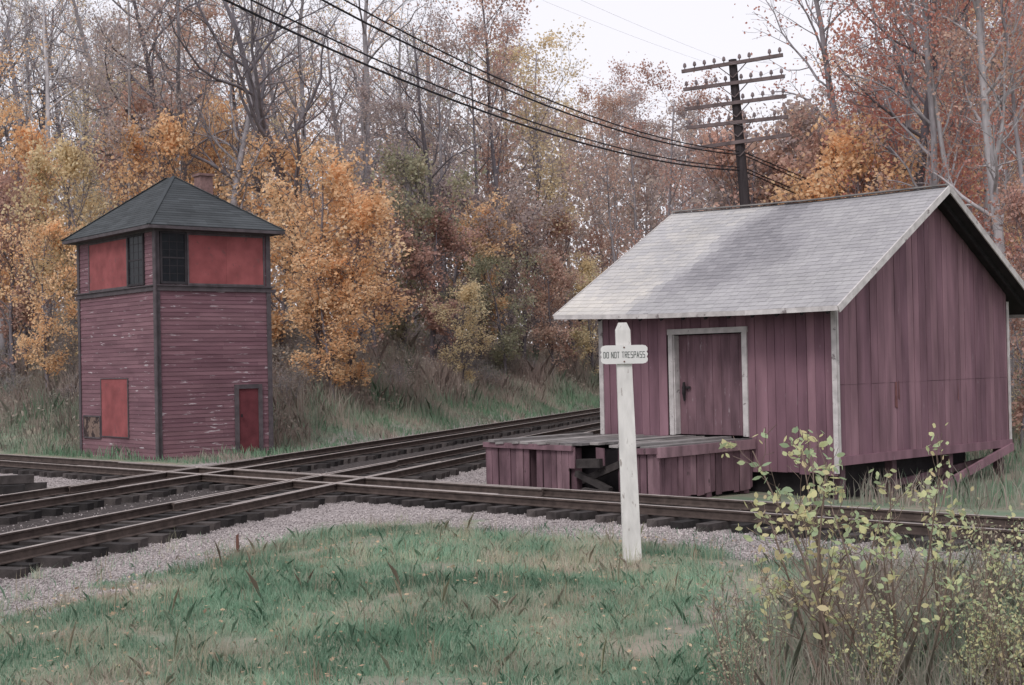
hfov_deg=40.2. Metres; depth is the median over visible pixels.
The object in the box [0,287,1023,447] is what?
undergrowth
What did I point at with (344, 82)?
forest tree
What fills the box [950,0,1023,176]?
forest tree
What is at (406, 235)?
autumn tree
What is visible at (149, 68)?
bare tree
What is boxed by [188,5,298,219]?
forest tree
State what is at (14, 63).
forest tree
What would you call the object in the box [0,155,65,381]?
autumn tree
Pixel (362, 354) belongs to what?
shrub
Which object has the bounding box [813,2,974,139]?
forest tree
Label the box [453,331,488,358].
shrub
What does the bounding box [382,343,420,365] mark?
shrub
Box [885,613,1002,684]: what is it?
weed bush
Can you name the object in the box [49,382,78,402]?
shrub
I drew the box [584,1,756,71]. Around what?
telegraph wire
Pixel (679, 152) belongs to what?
autumn tree
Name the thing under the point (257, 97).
bare tree
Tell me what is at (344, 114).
forest tree
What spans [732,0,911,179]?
autumn tree
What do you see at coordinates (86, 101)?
forest tree
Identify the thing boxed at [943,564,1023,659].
weed bush
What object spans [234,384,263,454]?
door
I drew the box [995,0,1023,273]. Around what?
forest tree
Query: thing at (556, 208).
autumn tree
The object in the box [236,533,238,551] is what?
stake
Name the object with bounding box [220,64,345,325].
forest tree
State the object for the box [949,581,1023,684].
weed bush
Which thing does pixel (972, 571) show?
dry weed
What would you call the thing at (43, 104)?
forest tree
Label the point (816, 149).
forest tree
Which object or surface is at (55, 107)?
forest tree
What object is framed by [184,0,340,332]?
forest tree
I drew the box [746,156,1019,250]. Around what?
overhead cable
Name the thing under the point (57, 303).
autumn tree
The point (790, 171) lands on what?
overhead cable
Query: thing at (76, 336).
shrub
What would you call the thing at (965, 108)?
forest tree
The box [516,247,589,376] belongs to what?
autumn tree
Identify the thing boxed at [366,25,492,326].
forest tree
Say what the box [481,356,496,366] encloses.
shrub
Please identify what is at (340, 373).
autumn tree
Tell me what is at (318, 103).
forest tree
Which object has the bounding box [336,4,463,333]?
forest tree
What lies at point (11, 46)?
forest tree
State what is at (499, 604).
grass
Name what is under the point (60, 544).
railway track
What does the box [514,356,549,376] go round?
shrub
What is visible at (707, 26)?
sky
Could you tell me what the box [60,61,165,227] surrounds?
forest tree
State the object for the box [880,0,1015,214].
forest tree
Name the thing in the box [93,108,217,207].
autumn tree
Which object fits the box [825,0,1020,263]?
autumn tree
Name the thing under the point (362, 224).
autumn tree
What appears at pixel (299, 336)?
shrub
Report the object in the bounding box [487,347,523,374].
shrub
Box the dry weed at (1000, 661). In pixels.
[972,572,1022,684]
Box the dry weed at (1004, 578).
[998,565,1023,671]
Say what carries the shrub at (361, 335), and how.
on the ground at (646, 637)
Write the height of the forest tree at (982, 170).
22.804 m
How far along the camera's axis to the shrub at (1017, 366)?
45.37 m
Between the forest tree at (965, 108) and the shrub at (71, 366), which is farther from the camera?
the shrub at (71, 366)
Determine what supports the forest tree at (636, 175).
on the ground at (646, 637)
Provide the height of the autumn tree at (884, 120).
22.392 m
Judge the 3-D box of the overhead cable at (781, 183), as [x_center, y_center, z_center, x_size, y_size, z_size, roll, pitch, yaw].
[17.415,-4.968,60.178,0.038,1.013,37.552,-2,-1,32]
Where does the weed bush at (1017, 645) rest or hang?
on the ground at (646, 637)
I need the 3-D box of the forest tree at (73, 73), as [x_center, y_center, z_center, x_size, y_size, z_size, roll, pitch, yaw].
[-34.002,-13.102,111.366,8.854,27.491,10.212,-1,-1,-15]
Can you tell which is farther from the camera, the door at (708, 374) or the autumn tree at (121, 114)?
the autumn tree at (121, 114)
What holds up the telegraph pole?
on the ground at (646, 637)
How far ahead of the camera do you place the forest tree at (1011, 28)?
53.88 m
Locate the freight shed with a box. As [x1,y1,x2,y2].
[552,184,1023,499]
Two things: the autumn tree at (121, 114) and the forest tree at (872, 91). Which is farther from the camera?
the autumn tree at (121, 114)
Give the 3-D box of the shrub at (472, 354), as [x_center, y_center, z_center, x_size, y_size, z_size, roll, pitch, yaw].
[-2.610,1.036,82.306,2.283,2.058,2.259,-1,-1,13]
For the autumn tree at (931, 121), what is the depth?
44.08 m
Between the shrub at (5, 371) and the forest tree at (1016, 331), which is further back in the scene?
the forest tree at (1016, 331)
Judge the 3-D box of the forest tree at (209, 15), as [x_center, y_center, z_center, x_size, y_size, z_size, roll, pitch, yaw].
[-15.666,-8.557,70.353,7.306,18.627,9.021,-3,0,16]
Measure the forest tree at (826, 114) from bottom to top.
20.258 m
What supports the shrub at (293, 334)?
on the ground at (646, 637)
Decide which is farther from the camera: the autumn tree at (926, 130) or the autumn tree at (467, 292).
the autumn tree at (467, 292)
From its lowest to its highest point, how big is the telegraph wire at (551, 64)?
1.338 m
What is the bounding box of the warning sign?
[600,322,647,562]
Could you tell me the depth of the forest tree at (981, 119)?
78.34 m
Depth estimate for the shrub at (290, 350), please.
61.41 m
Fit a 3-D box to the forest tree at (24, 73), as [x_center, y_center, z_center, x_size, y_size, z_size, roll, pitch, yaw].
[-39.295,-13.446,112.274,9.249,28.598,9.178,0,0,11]
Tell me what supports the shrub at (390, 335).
on the ground at (646, 637)
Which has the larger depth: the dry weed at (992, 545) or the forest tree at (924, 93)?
the forest tree at (924, 93)
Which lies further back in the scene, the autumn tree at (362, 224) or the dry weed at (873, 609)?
the autumn tree at (362, 224)
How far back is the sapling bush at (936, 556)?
10.70 m
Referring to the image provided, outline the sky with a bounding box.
[0,0,1023,342]
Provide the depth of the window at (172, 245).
44.40 m
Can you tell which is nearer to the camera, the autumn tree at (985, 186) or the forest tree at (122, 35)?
the autumn tree at (985, 186)
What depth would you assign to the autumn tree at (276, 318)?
62.67 m
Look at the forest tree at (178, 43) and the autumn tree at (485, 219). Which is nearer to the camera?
the forest tree at (178, 43)
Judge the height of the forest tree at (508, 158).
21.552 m
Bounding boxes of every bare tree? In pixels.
[51,0,262,196]
[103,0,353,362]
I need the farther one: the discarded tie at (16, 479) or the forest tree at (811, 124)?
the forest tree at (811, 124)
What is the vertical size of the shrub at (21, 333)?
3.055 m
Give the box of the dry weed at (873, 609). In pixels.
[834,558,901,637]
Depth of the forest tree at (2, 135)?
94.33 m
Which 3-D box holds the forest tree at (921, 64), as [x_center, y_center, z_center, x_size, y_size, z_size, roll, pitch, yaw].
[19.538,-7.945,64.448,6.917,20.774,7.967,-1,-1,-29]
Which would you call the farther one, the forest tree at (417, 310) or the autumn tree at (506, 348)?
the forest tree at (417, 310)
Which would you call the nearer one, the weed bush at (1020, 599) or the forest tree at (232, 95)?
the weed bush at (1020, 599)
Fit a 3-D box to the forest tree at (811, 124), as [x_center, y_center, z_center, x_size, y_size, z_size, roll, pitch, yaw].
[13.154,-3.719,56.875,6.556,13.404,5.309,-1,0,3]
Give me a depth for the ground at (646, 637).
17.69 m
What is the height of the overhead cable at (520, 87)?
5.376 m
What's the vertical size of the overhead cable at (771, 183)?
1.013 m
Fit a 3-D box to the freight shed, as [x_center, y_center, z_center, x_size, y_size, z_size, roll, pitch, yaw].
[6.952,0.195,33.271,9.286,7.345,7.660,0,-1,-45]
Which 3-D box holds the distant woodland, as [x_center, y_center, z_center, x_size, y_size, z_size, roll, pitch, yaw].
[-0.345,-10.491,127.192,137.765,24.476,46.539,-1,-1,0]
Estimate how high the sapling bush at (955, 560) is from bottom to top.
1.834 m
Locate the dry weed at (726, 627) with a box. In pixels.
[691,555,792,684]
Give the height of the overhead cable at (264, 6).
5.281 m
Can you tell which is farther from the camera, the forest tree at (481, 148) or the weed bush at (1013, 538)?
the forest tree at (481, 148)
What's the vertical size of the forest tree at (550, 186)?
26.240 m
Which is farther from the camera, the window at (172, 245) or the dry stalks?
the window at (172, 245)
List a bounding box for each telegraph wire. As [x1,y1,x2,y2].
[347,0,706,118]
[386,0,745,126]
[545,1,703,61]
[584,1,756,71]
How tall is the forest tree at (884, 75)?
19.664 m
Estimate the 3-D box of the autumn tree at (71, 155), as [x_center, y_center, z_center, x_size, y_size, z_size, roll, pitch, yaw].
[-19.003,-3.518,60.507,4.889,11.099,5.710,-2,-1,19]
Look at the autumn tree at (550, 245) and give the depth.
99.84 m
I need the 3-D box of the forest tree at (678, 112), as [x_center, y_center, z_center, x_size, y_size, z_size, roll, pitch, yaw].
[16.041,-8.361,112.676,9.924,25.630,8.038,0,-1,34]
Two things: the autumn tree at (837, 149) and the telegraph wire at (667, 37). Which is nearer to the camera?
the telegraph wire at (667, 37)
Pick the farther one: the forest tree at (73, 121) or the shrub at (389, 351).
the forest tree at (73, 121)
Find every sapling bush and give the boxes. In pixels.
[719,424,912,684]
[766,423,989,684]
[915,476,1023,662]
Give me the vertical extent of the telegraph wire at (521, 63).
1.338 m
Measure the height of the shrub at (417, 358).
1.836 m
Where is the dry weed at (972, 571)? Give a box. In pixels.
[951,515,1023,627]
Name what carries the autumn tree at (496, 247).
on the ground at (646, 637)
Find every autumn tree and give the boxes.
[0,100,77,372]
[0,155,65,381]
[0,203,83,394]
[1,132,120,368]
[56,76,230,217]
[92,104,215,213]
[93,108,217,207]
[186,76,264,212]
[215,128,373,362]
[258,136,403,388]
[271,240,399,399]
[277,181,427,398]
[315,171,416,353]
[353,137,486,350]
[382,192,488,363]
[414,162,538,361]
[422,278,499,386]
[445,244,552,374]
[447,188,528,360]
[467,182,576,360]
[504,203,596,367]
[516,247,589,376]
[555,78,649,278]
[555,249,604,376]
[608,54,732,254]
[657,129,730,218]
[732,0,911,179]
[758,100,930,205]
[792,0,1004,197]
[803,150,913,197]
[812,0,1014,193]
[821,0,999,194]
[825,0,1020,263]
[825,118,982,203]
[852,0,1023,442]
[871,0,1023,277]
[909,0,1023,331]
[988,172,1023,448]
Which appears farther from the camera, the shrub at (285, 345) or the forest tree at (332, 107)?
the forest tree at (332, 107)
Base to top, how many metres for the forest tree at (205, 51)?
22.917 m
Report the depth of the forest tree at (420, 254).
110.43 m
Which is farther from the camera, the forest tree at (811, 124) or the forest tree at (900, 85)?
the forest tree at (900, 85)
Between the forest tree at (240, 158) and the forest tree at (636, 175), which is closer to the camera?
the forest tree at (240, 158)
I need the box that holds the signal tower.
[61,173,285,460]
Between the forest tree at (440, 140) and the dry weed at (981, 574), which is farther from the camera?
the forest tree at (440, 140)
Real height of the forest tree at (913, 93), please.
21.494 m
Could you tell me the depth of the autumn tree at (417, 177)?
76.97 m
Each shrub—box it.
[0,313,55,356]
[0,358,33,390]
[2,371,33,397]
[7,313,74,338]
[27,313,77,368]
[36,338,77,374]
[37,354,78,383]
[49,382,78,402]
[64,370,78,393]
[272,321,316,357]
[272,336,311,375]
[272,337,300,359]
[272,355,314,404]
[284,320,313,345]
[287,318,315,348]
[288,354,342,392]
[313,319,380,359]
[351,344,373,361]
[364,322,420,344]
[364,371,399,387]
[365,314,430,340]
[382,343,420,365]
[405,350,436,366]
[408,325,465,355]
[413,351,445,374]
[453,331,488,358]
[455,343,484,370]
[455,354,491,373]
[469,362,510,386]
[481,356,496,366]
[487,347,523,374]
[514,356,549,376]
[1011,358,1023,430]
[1011,362,1023,430]
[1011,388,1023,440]
[1014,340,1023,422]
[1014,352,1023,424]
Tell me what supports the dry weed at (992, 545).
on the ground at (646, 637)
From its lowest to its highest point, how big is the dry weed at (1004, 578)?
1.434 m
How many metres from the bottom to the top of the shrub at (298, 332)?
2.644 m
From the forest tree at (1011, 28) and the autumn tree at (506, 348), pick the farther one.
the autumn tree at (506, 348)
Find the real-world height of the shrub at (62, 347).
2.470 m
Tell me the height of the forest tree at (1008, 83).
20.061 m
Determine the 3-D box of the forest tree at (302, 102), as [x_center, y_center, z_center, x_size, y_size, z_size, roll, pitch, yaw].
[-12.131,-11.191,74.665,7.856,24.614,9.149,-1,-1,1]
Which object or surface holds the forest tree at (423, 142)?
on the ground at (646, 637)
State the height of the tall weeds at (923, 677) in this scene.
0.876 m
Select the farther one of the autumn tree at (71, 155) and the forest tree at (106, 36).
the forest tree at (106, 36)
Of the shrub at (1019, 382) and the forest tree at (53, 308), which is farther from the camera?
the forest tree at (53, 308)
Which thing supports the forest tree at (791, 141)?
on the ground at (646, 637)
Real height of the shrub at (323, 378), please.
1.956 m
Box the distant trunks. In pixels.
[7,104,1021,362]
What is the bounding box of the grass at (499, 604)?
[0,519,1023,684]
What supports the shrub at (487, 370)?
on the ground at (646, 637)
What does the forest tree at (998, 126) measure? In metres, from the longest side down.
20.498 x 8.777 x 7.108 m
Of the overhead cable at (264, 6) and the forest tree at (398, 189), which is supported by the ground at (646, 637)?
the forest tree at (398, 189)
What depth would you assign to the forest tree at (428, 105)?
107.67 m
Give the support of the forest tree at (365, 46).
on the ground at (646, 637)
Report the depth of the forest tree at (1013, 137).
72.13 m
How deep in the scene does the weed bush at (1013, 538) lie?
12.76 m
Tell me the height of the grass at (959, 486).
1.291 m
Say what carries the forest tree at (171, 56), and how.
on the ground at (646, 637)
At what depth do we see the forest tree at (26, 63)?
90.33 m
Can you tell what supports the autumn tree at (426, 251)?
on the ground at (646, 637)
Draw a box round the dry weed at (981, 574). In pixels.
[911,536,1006,642]
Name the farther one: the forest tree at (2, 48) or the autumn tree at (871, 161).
the forest tree at (2, 48)
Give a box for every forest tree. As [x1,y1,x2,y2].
[0,0,61,252]
[0,0,82,198]
[0,0,96,317]
[0,0,97,301]
[0,0,103,293]
[0,0,109,339]
[0,0,146,346]
[0,0,175,195]
[0,1,21,99]
[0,7,79,269]
[0,36,94,358]
[0,126,11,174]
[9,52,111,223]
[21,15,160,222]
[24,8,118,212]
[38,19,179,209]
[45,0,274,185]
[51,3,146,182]
[52,80,140,329]
[59,0,203,200]
[59,71,176,217]
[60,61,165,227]
[67,0,212,202]
[84,0,239,172]
[105,0,246,198]
[112,15,215,172]
[139,37,228,170]
[142,0,274,187]
[165,0,302,207]
[166,0,377,214]
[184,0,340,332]
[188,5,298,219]
[198,3,319,219]
[198,43,318,278]
[218,0,357,331]
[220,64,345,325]
[239,44,336,277]
[275,7,385,328]
[280,0,452,333]
[290,65,395,330]
[306,0,437,336]
[306,73,427,341]
[324,0,493,363]
[329,46,471,339]
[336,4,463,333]
[337,33,444,337]
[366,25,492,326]
[370,1,483,326]
[370,129,448,295]
[380,42,469,240]
[385,181,422,335]
[400,1,539,352]
[411,0,554,352]
[434,0,568,350]
[445,69,556,345]
[464,102,542,321]
[471,17,591,360]
[517,103,601,323]
[556,51,670,274]
[564,77,698,248]
[596,106,688,237]
[611,134,681,241]
[655,85,778,211]
[677,112,883,210]
[691,94,828,210]
[691,140,792,209]
[754,90,895,199]
[766,102,879,205]
[769,75,866,138]
[809,0,975,183]
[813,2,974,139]
[813,50,924,188]
[825,41,930,155]
[853,0,1001,174]
[859,33,964,151]
[865,43,991,176]
[876,0,1022,222]
[877,37,980,188]
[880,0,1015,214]
[898,0,1023,260]
[908,0,1023,263]
[916,1,1023,185]
[937,34,1023,274]
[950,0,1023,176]
[951,65,1021,255]
[971,79,1022,345]
[972,67,1021,238]
[974,1,1023,63]
[976,73,1023,254]
[985,15,1023,270]
[987,0,1023,138]
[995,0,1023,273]
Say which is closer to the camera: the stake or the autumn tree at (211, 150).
the stake
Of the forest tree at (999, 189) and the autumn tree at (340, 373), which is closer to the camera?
the autumn tree at (340, 373)
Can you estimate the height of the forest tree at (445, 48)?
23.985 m
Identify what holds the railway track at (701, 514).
on the ground at (646, 637)
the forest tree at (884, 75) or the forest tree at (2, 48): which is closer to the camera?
the forest tree at (884, 75)
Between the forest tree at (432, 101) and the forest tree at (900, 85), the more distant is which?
the forest tree at (432, 101)
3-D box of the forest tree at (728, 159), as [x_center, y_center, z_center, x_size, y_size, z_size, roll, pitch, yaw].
[9.491,-2.318,51.453,7.278,11.974,7.013,-1,-1,-15]
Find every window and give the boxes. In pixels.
[127,233,144,286]
[159,231,186,283]
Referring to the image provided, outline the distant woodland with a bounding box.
[4,85,1023,359]
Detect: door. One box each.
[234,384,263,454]
[667,326,748,436]
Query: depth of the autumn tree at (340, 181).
58.38 m
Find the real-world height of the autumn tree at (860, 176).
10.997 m
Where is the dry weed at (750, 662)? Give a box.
[705,624,766,684]
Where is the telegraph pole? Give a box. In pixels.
[681,47,789,207]
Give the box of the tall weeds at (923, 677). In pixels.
[720,533,1023,684]
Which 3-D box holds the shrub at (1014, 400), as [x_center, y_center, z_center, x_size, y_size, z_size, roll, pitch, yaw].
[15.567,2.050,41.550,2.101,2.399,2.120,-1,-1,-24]
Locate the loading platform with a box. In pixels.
[483,432,755,497]
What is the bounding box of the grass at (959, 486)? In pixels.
[811,425,1023,509]
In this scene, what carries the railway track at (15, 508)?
on the ground at (646, 637)
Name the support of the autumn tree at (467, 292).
on the ground at (646, 637)
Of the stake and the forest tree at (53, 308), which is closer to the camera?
the stake
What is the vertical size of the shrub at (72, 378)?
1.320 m
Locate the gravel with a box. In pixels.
[0,467,1019,626]
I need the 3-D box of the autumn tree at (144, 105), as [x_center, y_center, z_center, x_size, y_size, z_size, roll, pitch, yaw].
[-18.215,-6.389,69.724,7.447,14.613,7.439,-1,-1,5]
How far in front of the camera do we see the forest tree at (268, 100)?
103.01 m
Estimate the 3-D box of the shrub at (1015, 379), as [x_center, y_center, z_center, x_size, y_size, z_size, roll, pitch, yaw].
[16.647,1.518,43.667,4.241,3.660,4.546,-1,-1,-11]
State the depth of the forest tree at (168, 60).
91.74 m
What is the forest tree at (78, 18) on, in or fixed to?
on the ground at (646, 637)
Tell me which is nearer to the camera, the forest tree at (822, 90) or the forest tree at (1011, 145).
the forest tree at (1011, 145)
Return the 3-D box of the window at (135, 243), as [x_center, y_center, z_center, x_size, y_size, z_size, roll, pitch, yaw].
[-12.105,-2.653,45.036,0.052,1.660,1.190,0,-1,-40]
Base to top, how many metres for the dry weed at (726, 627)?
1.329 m
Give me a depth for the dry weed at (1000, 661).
10.05 m
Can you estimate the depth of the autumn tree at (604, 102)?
77.22 m
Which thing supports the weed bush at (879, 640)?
on the ground at (646, 637)
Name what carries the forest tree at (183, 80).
on the ground at (646, 637)
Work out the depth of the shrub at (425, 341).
81.64 m
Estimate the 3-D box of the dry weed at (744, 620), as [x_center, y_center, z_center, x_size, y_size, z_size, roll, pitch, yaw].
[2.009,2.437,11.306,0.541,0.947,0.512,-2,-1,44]
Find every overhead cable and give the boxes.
[224,0,739,170]
[250,0,738,167]
[321,0,738,154]
[344,0,738,151]
[746,153,1012,245]
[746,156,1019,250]
[747,169,1016,259]
[747,172,805,197]
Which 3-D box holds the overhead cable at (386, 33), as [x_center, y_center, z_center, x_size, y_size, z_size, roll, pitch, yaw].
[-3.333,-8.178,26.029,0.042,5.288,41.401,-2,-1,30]
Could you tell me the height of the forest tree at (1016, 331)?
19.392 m
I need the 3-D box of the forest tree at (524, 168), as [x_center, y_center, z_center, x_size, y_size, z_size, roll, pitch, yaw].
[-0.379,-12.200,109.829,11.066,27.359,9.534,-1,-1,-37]
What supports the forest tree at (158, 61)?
on the ground at (646, 637)
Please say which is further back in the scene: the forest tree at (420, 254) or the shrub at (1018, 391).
the forest tree at (420, 254)
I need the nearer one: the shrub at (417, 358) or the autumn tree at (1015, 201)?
the autumn tree at (1015, 201)
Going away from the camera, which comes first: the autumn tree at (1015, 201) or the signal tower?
the autumn tree at (1015, 201)
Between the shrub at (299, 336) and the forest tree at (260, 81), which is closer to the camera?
the shrub at (299, 336)
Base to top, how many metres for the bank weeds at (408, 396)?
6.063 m
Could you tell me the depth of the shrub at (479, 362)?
81.02 m
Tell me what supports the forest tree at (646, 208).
on the ground at (646, 637)
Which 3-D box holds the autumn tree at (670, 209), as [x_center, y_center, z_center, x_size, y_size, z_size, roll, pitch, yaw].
[7.599,-4.455,61.870,6.513,16.438,5.308,-2,-1,45]
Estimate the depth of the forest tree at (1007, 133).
94.41 m
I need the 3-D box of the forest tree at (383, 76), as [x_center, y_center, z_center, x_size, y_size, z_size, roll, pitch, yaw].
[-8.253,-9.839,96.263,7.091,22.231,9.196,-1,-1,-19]
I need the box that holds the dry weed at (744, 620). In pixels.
[731,583,803,683]
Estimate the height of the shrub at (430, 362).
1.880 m
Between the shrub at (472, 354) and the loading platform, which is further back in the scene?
the shrub at (472, 354)
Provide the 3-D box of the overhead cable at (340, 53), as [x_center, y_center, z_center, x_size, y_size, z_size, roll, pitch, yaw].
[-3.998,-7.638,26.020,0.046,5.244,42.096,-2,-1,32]
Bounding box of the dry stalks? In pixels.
[5,510,1022,684]
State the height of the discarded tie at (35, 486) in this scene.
0.208 m
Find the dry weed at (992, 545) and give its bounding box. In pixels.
[963,496,1023,625]
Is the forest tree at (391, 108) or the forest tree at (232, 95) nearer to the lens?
the forest tree at (391, 108)
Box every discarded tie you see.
[0,474,33,484]
[0,484,24,494]
[3,482,46,490]
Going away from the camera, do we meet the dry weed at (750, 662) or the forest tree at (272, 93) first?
the dry weed at (750, 662)
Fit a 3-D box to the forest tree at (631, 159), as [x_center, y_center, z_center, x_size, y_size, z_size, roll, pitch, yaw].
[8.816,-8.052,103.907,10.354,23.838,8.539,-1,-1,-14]
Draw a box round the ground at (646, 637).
[0,353,1023,684]
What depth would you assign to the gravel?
22.50 m
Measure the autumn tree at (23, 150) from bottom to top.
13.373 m
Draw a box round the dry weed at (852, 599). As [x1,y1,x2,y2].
[802,569,870,656]
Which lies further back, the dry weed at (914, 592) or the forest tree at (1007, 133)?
the forest tree at (1007, 133)
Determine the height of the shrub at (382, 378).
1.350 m
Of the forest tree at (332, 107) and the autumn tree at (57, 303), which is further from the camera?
the forest tree at (332, 107)
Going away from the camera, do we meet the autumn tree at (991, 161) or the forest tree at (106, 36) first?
the autumn tree at (991, 161)
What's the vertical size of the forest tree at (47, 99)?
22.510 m
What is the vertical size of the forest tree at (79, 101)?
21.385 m
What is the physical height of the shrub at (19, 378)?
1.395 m
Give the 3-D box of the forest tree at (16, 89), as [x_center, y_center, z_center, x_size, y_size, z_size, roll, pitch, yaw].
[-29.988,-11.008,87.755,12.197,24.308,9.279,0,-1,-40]
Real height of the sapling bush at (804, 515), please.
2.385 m
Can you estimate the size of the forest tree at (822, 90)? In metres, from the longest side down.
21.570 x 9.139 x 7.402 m
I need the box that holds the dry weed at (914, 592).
[875,546,968,673]
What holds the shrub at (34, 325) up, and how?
on the ground at (646, 637)
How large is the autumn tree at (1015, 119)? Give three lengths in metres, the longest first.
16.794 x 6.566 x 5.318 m
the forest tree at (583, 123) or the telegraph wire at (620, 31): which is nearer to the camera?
the telegraph wire at (620, 31)
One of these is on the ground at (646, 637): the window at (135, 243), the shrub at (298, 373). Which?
the shrub at (298, 373)
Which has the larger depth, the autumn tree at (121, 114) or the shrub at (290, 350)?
the autumn tree at (121, 114)
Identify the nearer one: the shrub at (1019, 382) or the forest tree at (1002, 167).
the shrub at (1019, 382)
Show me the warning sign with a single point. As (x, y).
(623, 354)
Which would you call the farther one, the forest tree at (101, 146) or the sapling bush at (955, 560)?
the forest tree at (101, 146)
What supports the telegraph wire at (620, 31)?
attached to the telegraph pole
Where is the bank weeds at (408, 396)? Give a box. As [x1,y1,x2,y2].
[0,325,599,463]
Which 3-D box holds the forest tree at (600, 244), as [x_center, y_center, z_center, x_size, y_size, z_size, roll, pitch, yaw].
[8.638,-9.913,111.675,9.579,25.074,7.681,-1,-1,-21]
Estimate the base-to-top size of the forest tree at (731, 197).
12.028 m
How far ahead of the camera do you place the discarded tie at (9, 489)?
32.78 m
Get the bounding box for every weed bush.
[825,594,912,684]
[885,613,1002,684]
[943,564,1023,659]
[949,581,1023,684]
[972,596,1023,684]
[982,505,1023,616]
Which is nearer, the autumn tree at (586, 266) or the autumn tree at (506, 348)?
the autumn tree at (506, 348)
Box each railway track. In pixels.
[0,408,599,524]
[0,422,600,578]
[0,454,1023,557]
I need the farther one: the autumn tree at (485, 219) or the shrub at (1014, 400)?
the autumn tree at (485, 219)
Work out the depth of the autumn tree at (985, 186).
50.71 m
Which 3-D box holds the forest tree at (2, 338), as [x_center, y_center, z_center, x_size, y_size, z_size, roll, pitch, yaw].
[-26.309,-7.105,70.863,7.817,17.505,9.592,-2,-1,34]
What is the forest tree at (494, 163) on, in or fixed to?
on the ground at (646, 637)
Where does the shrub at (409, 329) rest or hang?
on the ground at (646, 637)
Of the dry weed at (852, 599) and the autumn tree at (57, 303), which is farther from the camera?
the autumn tree at (57, 303)

